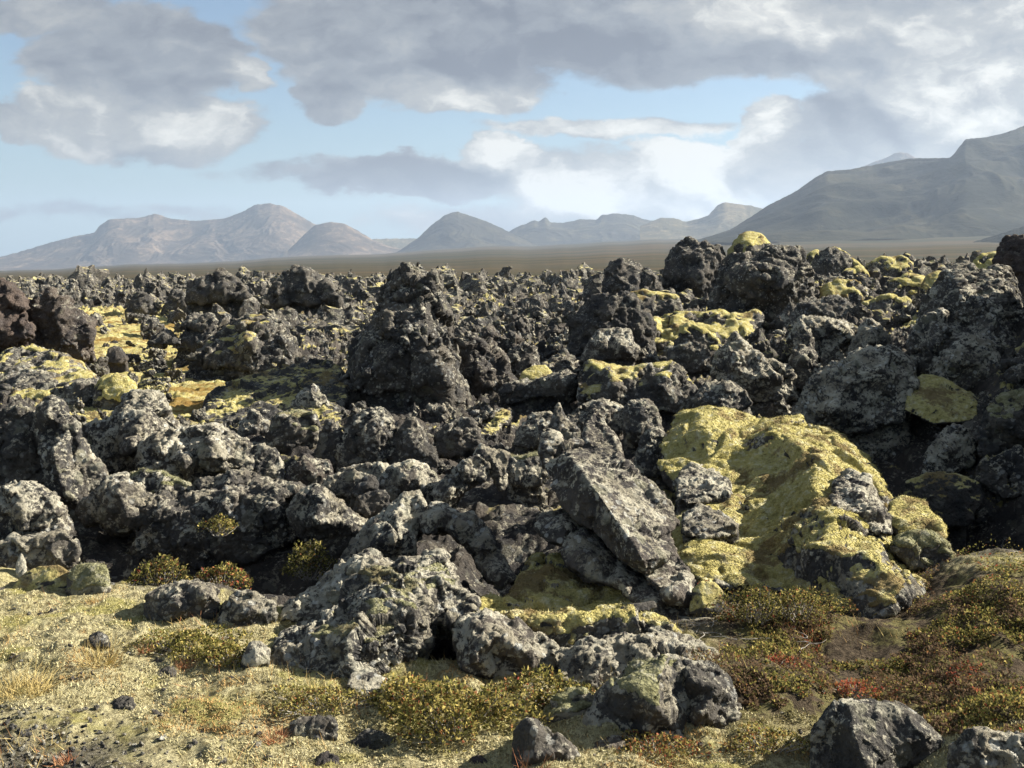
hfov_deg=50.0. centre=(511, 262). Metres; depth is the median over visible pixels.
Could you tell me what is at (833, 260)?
moss mound
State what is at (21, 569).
stone
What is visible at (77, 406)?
hollow rock
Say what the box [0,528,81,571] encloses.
boulder
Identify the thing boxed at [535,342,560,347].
clinker rock
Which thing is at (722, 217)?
mountain
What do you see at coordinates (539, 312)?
clinker rock
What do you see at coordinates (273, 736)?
grass tuft
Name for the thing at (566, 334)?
clinker rock
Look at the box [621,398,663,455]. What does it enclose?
lava block
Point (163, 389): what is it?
hollow rock
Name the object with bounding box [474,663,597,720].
shrub
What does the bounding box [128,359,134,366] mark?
hollow rock
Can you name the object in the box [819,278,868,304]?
moss mound
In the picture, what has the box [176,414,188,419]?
wall rock
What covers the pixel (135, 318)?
hollow rock
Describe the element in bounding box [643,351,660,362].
clinker rock
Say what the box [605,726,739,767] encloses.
shrub
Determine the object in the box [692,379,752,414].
lava rock
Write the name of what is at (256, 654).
stone
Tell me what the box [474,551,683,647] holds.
moss shelf
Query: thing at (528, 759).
grass tuft
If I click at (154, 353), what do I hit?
hollow rock
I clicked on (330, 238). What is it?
mountain
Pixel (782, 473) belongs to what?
moss ridge
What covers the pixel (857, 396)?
great boulder
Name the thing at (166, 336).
lava rock
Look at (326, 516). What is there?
boulder
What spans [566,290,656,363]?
lava block
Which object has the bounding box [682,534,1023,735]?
heath ground cover
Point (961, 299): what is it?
twin peaked outcrop
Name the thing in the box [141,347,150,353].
hollow rock
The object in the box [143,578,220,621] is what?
boulder
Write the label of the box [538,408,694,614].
tilted slab
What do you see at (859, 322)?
hill rock
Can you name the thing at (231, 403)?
moss bank
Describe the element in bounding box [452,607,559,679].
boulder
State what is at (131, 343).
hollow rock
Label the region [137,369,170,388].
hollow rock
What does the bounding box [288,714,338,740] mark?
stone
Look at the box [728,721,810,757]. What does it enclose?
shrub
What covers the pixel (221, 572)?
shrub
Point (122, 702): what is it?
stone
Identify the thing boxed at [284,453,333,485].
boulder
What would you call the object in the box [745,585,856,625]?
shrub
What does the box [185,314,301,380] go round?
lava ridge
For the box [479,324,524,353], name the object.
clinker rock
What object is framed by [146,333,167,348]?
hollow rock
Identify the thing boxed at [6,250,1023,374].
lava rubble
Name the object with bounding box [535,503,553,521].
wedged rock
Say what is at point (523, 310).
clinker rock
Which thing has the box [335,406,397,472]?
lava rock
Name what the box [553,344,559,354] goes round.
clinker rock
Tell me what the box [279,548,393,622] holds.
boulder
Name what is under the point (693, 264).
lava tower
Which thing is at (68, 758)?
grass tuft
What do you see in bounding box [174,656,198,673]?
grass tuft
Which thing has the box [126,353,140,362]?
hollow rock
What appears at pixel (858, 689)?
shrub
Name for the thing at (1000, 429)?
mossy block
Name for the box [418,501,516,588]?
arched slab
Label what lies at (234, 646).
shrub
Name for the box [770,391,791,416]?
shaded rock
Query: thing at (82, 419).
wall rock
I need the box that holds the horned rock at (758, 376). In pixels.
[710,331,798,407]
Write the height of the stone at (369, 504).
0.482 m
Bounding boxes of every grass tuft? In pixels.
[0,652,74,702]
[49,749,77,766]
[60,631,136,667]
[76,592,105,605]
[130,639,155,654]
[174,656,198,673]
[255,723,294,745]
[513,747,562,767]
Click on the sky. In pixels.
(380, 119)
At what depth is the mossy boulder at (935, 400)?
10.63 m
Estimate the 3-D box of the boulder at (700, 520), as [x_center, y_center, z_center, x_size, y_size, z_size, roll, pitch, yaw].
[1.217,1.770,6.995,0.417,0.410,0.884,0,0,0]
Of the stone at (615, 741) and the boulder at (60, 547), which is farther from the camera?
the boulder at (60, 547)
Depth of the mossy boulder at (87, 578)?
5.59 m
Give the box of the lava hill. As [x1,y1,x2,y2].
[707,243,816,322]
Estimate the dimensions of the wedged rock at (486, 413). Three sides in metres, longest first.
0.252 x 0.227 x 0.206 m
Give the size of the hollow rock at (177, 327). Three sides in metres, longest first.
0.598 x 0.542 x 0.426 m
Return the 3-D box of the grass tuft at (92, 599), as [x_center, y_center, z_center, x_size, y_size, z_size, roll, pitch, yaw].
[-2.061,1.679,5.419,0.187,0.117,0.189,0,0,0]
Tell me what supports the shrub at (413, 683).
on the ground at (518, 538)
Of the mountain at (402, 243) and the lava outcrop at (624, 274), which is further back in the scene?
the mountain at (402, 243)
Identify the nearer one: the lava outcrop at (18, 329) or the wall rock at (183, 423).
the wall rock at (183, 423)
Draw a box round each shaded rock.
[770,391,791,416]
[820,357,829,365]
[980,395,997,413]
[999,348,1023,374]
[1004,361,1023,386]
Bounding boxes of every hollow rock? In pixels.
[0,383,12,400]
[69,398,84,413]
[88,356,108,378]
[90,313,105,325]
[125,340,137,346]
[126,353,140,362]
[127,313,150,323]
[127,371,139,384]
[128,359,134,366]
[132,355,169,372]
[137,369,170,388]
[140,329,156,339]
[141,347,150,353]
[143,384,169,392]
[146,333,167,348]
[148,348,166,358]
[163,362,184,383]
[165,392,172,402]
[173,317,183,332]
[276,381,299,395]
[277,348,293,368]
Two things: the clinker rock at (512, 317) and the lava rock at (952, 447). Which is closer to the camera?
the lava rock at (952, 447)
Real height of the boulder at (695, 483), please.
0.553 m
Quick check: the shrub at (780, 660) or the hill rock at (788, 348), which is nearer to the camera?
the shrub at (780, 660)
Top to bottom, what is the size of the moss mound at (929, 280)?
0.807 m
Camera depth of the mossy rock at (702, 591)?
5.17 m
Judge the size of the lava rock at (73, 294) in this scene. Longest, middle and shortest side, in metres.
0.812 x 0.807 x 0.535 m
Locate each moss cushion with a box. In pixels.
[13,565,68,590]
[519,365,551,379]
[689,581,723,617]
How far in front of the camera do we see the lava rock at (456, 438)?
9.83 m
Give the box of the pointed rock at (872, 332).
[846,318,890,355]
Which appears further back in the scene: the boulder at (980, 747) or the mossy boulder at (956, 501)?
the mossy boulder at (956, 501)
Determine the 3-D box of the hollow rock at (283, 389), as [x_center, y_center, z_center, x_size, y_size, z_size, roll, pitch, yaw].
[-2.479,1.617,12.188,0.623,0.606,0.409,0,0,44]
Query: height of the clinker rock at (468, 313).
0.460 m
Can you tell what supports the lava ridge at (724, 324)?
on the ground at (518, 538)
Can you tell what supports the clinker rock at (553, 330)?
on the ground at (518, 538)
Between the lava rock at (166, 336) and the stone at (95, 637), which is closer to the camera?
the stone at (95, 637)
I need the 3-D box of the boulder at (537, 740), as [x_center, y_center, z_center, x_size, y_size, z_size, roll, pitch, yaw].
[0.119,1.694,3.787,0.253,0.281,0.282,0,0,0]
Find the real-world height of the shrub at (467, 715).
0.226 m
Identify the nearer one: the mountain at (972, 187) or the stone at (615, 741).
the stone at (615, 741)
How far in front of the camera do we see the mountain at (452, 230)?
8025.92 m
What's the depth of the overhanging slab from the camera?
12.00 m
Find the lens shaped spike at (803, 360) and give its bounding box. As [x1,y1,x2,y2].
[788,327,820,397]
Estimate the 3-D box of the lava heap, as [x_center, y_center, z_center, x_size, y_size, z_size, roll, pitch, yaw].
[-0.349,1.388,13.464,1.019,1.094,1.246,0,0,0]
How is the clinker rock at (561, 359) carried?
on the ground at (518, 538)
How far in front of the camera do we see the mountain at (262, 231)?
10290.61 m
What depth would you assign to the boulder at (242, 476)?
7.45 m
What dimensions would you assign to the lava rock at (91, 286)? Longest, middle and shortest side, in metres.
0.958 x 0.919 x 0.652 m
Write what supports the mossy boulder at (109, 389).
on the ground at (518, 538)
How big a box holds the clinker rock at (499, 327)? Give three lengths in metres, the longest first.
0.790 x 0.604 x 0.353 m
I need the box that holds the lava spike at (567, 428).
[547,402,580,438]
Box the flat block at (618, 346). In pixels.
[579,327,640,375]
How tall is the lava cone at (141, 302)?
0.862 m
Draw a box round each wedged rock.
[350,401,366,419]
[412,403,419,418]
[424,428,433,437]
[426,403,456,422]
[438,461,454,474]
[470,405,495,421]
[474,417,483,429]
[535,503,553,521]
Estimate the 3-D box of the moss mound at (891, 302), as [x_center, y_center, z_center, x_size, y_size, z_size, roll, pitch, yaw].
[6.355,0.853,18.858,1.307,0.662,0.824,0,0,0]
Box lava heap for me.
[453,332,516,397]
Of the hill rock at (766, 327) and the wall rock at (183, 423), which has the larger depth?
the hill rock at (766, 327)
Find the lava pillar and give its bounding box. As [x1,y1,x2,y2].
[991,234,1023,298]
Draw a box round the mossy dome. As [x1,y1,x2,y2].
[727,231,769,254]
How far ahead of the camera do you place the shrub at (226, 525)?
6.71 m
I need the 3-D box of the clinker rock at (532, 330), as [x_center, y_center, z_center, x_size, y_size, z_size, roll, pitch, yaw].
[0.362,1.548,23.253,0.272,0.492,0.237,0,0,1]
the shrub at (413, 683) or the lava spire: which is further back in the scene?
the lava spire
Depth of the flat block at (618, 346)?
15.26 m
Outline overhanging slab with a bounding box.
[498,369,577,414]
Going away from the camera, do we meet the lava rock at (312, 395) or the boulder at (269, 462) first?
the boulder at (269, 462)
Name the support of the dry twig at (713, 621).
on the ground at (518, 538)
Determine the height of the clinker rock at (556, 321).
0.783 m
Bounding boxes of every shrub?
[121,622,252,665]
[126,553,194,586]
[186,639,272,668]
[188,560,253,589]
[194,512,238,536]
[261,683,395,720]
[279,539,337,580]
[368,671,463,714]
[378,675,553,754]
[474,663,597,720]
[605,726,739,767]
[700,583,792,625]
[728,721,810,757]
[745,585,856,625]
[765,651,810,670]
[817,677,881,698]
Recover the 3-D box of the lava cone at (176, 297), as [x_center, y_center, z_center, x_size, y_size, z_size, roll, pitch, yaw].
[-10.727,1.391,35.787,1.355,1.070,1.673,0,0,0]
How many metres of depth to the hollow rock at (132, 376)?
15.34 m
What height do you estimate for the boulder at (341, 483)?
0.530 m
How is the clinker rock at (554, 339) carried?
on the ground at (518, 538)
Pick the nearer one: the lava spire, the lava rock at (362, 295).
the lava spire
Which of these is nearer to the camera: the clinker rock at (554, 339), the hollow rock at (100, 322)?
the clinker rock at (554, 339)
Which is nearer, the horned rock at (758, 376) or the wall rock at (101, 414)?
the wall rock at (101, 414)
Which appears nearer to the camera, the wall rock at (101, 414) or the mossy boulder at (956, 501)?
the mossy boulder at (956, 501)
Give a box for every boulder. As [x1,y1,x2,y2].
[0,403,43,486]
[0,479,74,539]
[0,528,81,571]
[65,560,113,595]
[74,471,146,537]
[82,389,181,474]
[92,372,137,410]
[129,467,191,493]
[134,422,255,485]
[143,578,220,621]
[180,467,287,497]
[216,590,277,625]
[250,443,285,479]
[263,409,320,452]
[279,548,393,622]
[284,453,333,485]
[285,483,367,559]
[321,461,388,506]
[337,489,427,563]
[377,459,438,504]
[432,454,490,508]
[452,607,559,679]
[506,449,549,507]
[511,717,580,767]
[540,685,593,722]
[550,627,719,688]
[576,359,697,420]
[582,653,687,740]
[674,462,732,516]
[681,503,738,543]
[682,659,741,728]
[786,314,857,361]
[790,343,919,461]
[809,698,945,767]
[828,468,892,536]
[887,494,948,538]
[889,528,956,572]
[903,471,985,555]
[925,334,1000,390]
[947,726,1023,767]
[971,444,1023,526]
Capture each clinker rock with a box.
[450,327,470,344]
[458,321,476,332]
[464,310,475,316]
[478,320,505,336]
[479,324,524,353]
[492,317,531,334]
[496,310,532,324]
[504,300,515,308]
[514,307,526,314]
[530,324,534,337]
[534,305,550,318]
[534,316,547,329]
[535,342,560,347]
[537,339,554,362]
[540,348,579,374]
[544,325,562,339]
[545,316,562,329]
[546,333,565,344]
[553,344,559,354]
[556,304,579,322]
[564,329,568,339]
[635,346,647,364]
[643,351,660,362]
[659,345,672,361]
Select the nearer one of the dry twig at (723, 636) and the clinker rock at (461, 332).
the dry twig at (723, 636)
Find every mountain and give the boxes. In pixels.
[0,203,316,270]
[288,222,400,256]
[372,238,415,248]
[396,212,536,252]
[509,213,652,245]
[640,202,761,239]
[697,126,1023,242]
[865,152,914,165]
[974,226,1023,242]
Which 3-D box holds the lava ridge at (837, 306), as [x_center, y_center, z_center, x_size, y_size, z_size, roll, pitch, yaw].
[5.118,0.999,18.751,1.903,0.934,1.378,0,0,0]
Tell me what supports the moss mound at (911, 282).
on the ground at (518, 538)
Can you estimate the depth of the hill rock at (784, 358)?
15.17 m
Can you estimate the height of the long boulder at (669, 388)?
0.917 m
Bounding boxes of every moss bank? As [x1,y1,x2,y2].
[0,343,98,406]
[198,358,347,429]
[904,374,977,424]
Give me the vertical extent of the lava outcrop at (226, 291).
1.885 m
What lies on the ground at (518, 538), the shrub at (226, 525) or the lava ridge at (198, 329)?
the lava ridge at (198, 329)
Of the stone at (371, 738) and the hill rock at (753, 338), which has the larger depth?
the hill rock at (753, 338)
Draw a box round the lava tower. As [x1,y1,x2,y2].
[661,236,725,297]
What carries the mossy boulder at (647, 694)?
on the ground at (518, 538)
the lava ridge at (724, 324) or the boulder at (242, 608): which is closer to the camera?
the boulder at (242, 608)
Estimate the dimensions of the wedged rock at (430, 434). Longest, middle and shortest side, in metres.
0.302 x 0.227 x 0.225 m
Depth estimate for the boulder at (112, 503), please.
7.01 m
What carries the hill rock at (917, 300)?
on the ground at (518, 538)
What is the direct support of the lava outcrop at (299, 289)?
on the ground at (518, 538)
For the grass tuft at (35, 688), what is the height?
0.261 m
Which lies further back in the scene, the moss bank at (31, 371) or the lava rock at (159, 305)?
the lava rock at (159, 305)
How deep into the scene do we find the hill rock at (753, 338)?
16.40 m
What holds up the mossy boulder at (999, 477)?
on the ground at (518, 538)
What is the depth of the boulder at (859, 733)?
3.67 m
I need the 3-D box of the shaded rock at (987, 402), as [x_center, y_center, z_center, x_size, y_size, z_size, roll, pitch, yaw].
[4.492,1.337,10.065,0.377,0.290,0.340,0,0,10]
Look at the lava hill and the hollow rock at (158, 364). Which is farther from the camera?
the lava hill
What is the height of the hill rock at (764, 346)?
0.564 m
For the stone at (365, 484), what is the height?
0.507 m
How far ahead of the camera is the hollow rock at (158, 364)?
17.11 m
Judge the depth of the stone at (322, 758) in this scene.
3.75 m
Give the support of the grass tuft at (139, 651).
on the ground at (518, 538)
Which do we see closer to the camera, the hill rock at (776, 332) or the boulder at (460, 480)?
the boulder at (460, 480)
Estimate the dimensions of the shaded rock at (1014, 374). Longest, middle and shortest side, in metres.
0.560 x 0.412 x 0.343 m
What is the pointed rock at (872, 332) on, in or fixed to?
on the ground at (518, 538)
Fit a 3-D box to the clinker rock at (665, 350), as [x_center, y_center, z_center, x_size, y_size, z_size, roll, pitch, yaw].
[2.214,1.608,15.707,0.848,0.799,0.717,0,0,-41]
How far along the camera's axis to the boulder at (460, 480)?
7.41 m
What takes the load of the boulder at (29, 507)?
on the ground at (518, 538)
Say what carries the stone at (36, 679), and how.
on the ground at (518, 538)
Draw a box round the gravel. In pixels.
[0,704,226,767]
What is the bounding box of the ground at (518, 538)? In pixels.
[0,236,1023,767]
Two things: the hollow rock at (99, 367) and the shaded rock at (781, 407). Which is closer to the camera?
the shaded rock at (781, 407)
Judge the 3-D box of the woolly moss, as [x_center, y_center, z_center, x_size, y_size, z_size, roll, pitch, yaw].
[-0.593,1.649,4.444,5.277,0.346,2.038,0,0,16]
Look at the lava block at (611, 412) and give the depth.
10.40 m
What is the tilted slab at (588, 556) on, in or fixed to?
on the moss shelf
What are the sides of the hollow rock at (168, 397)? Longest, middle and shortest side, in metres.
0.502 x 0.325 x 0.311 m
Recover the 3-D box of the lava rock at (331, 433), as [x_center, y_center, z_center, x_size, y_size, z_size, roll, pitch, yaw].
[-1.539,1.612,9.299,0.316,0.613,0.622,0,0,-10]
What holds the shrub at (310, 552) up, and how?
on the ground at (518, 538)
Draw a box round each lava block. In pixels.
[106,345,128,372]
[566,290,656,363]
[566,398,623,441]
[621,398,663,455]
[633,426,668,489]
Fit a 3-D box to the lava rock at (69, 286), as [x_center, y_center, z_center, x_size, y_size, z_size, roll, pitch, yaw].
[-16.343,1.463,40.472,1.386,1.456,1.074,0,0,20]
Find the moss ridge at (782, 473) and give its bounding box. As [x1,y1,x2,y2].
[657,405,926,618]
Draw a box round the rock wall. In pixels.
[128,481,306,569]
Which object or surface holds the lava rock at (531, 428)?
on the ground at (518, 538)
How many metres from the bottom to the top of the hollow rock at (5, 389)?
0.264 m
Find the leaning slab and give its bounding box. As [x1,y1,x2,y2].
[32,395,108,529]
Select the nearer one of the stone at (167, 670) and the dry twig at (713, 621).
the stone at (167, 670)
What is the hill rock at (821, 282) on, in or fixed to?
on the ground at (518, 538)
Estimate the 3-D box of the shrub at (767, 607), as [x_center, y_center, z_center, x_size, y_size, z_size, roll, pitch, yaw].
[1.094,1.579,5.053,0.447,0.186,0.229,0,0,0]
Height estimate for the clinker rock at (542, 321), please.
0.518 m
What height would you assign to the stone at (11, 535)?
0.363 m
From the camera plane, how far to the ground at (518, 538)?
5.09 m
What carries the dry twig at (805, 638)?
on the ground at (518, 538)
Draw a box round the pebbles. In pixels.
[0,584,802,767]
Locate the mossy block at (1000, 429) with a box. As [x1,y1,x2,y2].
[975,388,1023,475]
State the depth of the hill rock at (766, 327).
18.71 m
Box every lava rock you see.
[21,287,29,294]
[59,287,79,300]
[65,283,80,302]
[68,278,78,290]
[87,283,96,289]
[143,282,161,297]
[146,279,161,288]
[147,328,180,345]
[153,299,163,311]
[173,284,184,290]
[237,409,270,436]
[291,383,329,408]
[313,419,343,472]
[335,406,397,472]
[356,288,373,301]
[433,416,481,459]
[506,341,539,379]
[512,411,552,454]
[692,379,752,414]
[921,423,977,474]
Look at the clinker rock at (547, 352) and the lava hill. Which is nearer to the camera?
the clinker rock at (547, 352)
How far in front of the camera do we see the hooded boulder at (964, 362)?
11.20 m
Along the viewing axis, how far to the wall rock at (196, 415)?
11.46 m
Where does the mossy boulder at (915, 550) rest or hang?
on the ground at (518, 538)
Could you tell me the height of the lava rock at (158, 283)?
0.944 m
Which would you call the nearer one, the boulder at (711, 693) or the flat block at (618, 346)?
the boulder at (711, 693)
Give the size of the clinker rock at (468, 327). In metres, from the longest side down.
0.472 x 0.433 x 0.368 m
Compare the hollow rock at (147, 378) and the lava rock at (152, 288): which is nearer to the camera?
the hollow rock at (147, 378)
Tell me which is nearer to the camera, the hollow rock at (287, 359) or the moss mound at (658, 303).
the hollow rock at (287, 359)
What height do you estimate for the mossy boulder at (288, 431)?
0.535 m
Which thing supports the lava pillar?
on the ground at (518, 538)
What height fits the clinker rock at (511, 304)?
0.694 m
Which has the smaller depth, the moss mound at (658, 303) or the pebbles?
the pebbles
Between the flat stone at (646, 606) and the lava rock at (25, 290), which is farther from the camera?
the lava rock at (25, 290)
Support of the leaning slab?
on the ground at (518, 538)
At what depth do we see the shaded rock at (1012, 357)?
10.82 m
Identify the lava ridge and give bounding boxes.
[171,311,242,367]
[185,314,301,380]
[653,309,764,349]
[766,294,864,333]
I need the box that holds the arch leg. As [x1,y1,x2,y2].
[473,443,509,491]
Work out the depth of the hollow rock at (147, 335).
24.48 m
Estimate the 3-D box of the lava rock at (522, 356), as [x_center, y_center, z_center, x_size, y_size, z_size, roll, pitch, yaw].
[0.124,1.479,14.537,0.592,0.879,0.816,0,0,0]
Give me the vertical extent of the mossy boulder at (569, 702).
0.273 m
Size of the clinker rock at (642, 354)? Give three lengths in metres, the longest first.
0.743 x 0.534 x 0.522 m
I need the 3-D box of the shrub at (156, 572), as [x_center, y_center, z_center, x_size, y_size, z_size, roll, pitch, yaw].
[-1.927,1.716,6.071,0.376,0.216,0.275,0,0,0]
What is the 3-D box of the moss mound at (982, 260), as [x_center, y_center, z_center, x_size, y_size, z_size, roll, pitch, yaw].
[9.461,0.384,21.885,1.084,1.218,0.839,0,0,0]
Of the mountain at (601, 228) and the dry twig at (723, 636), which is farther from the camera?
the mountain at (601, 228)
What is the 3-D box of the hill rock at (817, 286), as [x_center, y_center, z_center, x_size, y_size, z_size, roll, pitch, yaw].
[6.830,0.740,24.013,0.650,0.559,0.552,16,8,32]
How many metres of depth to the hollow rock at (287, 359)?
14.45 m
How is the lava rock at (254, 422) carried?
on the ground at (518, 538)
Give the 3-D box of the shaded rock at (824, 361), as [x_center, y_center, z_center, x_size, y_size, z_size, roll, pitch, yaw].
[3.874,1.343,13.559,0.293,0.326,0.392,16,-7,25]
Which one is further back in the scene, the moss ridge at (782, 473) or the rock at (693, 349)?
the rock at (693, 349)
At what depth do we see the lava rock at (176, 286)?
51.35 m
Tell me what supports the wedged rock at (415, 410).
on the ground at (518, 538)
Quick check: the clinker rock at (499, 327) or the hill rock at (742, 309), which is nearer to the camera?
the hill rock at (742, 309)
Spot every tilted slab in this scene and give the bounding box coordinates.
[533,508,684,617]
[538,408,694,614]
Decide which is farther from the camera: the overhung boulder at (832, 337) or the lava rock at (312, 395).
the overhung boulder at (832, 337)
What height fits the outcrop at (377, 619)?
0.539 m
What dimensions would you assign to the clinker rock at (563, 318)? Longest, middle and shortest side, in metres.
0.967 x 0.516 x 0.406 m
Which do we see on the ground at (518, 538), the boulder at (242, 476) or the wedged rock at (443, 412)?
the wedged rock at (443, 412)
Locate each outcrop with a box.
[0,277,38,352]
[26,287,97,365]
[184,267,251,318]
[266,265,343,313]
[270,548,481,678]
[601,258,663,293]
[905,260,1023,376]
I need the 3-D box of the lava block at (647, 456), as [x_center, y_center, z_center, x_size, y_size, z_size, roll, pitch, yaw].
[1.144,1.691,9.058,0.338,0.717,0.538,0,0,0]
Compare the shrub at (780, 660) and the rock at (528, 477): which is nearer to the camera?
the shrub at (780, 660)
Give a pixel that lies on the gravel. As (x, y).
(27, 733)
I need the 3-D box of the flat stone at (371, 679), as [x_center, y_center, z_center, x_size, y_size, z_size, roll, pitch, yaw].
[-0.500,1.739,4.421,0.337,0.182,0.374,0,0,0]
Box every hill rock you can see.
[737,303,751,312]
[747,328,761,344]
[752,339,771,352]
[763,322,770,332]
[770,329,785,350]
[775,352,790,362]
[784,342,792,353]
[815,281,821,290]
[817,280,825,285]
[854,319,863,325]
[912,287,930,310]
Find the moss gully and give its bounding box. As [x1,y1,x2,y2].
[481,408,511,443]
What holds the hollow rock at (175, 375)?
on the ground at (518, 538)
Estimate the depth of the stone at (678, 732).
3.92 m
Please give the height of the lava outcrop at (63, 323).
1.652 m
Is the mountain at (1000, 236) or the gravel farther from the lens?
the mountain at (1000, 236)
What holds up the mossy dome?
on the lava hill
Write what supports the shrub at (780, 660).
on the ground at (518, 538)
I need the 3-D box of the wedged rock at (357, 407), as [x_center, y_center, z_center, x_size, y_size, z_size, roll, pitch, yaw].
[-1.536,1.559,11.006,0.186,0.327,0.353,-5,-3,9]
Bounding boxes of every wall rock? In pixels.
[72,413,86,425]
[97,408,106,419]
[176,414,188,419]
[179,419,188,426]
[189,406,205,420]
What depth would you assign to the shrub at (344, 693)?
4.18 m
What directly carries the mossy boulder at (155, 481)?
on the ground at (518, 538)
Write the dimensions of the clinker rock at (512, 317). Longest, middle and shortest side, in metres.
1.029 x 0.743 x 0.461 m
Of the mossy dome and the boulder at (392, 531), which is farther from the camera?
the mossy dome
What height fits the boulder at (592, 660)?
0.305 m
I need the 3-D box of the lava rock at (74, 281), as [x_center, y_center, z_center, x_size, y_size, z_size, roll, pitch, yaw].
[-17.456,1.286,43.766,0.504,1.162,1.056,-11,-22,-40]
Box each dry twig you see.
[679,617,719,638]
[696,628,757,639]
[793,628,823,643]
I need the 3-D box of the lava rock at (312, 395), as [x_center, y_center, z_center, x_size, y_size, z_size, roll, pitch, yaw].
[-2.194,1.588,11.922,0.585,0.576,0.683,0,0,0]
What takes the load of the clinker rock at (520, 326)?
on the ground at (518, 538)
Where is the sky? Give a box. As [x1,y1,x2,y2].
[0,0,1023,256]
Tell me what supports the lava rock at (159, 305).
on the ground at (518, 538)
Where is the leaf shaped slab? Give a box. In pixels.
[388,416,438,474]
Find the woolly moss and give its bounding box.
[0,578,1023,767]
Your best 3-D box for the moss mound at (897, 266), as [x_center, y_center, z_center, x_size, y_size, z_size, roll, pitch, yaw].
[9.359,0.282,27.577,1.550,0.936,1.110,0,0,0]
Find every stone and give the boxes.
[5,532,20,540]
[15,553,26,578]
[28,676,42,686]
[85,631,110,648]
[112,695,135,709]
[158,665,176,676]
[240,641,270,669]
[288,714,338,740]
[314,751,339,765]
[346,668,421,707]
[350,474,378,508]
[351,728,394,749]
[352,489,389,519]
[468,755,486,763]
[593,735,627,751]
[620,601,656,611]
[653,729,684,745]
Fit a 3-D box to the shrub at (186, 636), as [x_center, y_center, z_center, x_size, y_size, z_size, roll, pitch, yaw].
[-1.431,1.648,4.768,0.556,0.132,0.337,0,0,0]
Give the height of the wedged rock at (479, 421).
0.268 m
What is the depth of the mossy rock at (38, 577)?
5.70 m
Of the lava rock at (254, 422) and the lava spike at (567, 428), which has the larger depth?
the lava rock at (254, 422)
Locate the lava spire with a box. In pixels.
[339,261,471,408]
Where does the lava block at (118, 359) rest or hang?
on the ground at (518, 538)
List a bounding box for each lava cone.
[124,291,157,315]
[160,289,186,315]
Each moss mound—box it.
[631,289,683,316]
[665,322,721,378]
[806,246,869,276]
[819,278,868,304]
[861,293,917,313]
[865,255,913,277]
[885,272,924,297]
[919,270,940,293]
[972,251,995,268]
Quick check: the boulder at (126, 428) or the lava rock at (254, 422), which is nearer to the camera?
the boulder at (126, 428)
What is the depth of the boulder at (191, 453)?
8.19 m
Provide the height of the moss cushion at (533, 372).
0.552 m
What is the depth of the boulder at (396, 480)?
7.72 m
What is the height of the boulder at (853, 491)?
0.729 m
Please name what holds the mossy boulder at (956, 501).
on the ground at (518, 538)
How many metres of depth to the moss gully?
10.75 m
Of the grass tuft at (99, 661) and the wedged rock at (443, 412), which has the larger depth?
the wedged rock at (443, 412)
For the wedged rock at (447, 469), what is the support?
on the ground at (518, 538)
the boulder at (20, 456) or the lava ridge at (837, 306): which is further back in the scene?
the lava ridge at (837, 306)
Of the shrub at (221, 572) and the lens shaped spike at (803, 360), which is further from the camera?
the lens shaped spike at (803, 360)
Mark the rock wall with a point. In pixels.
(167, 523)

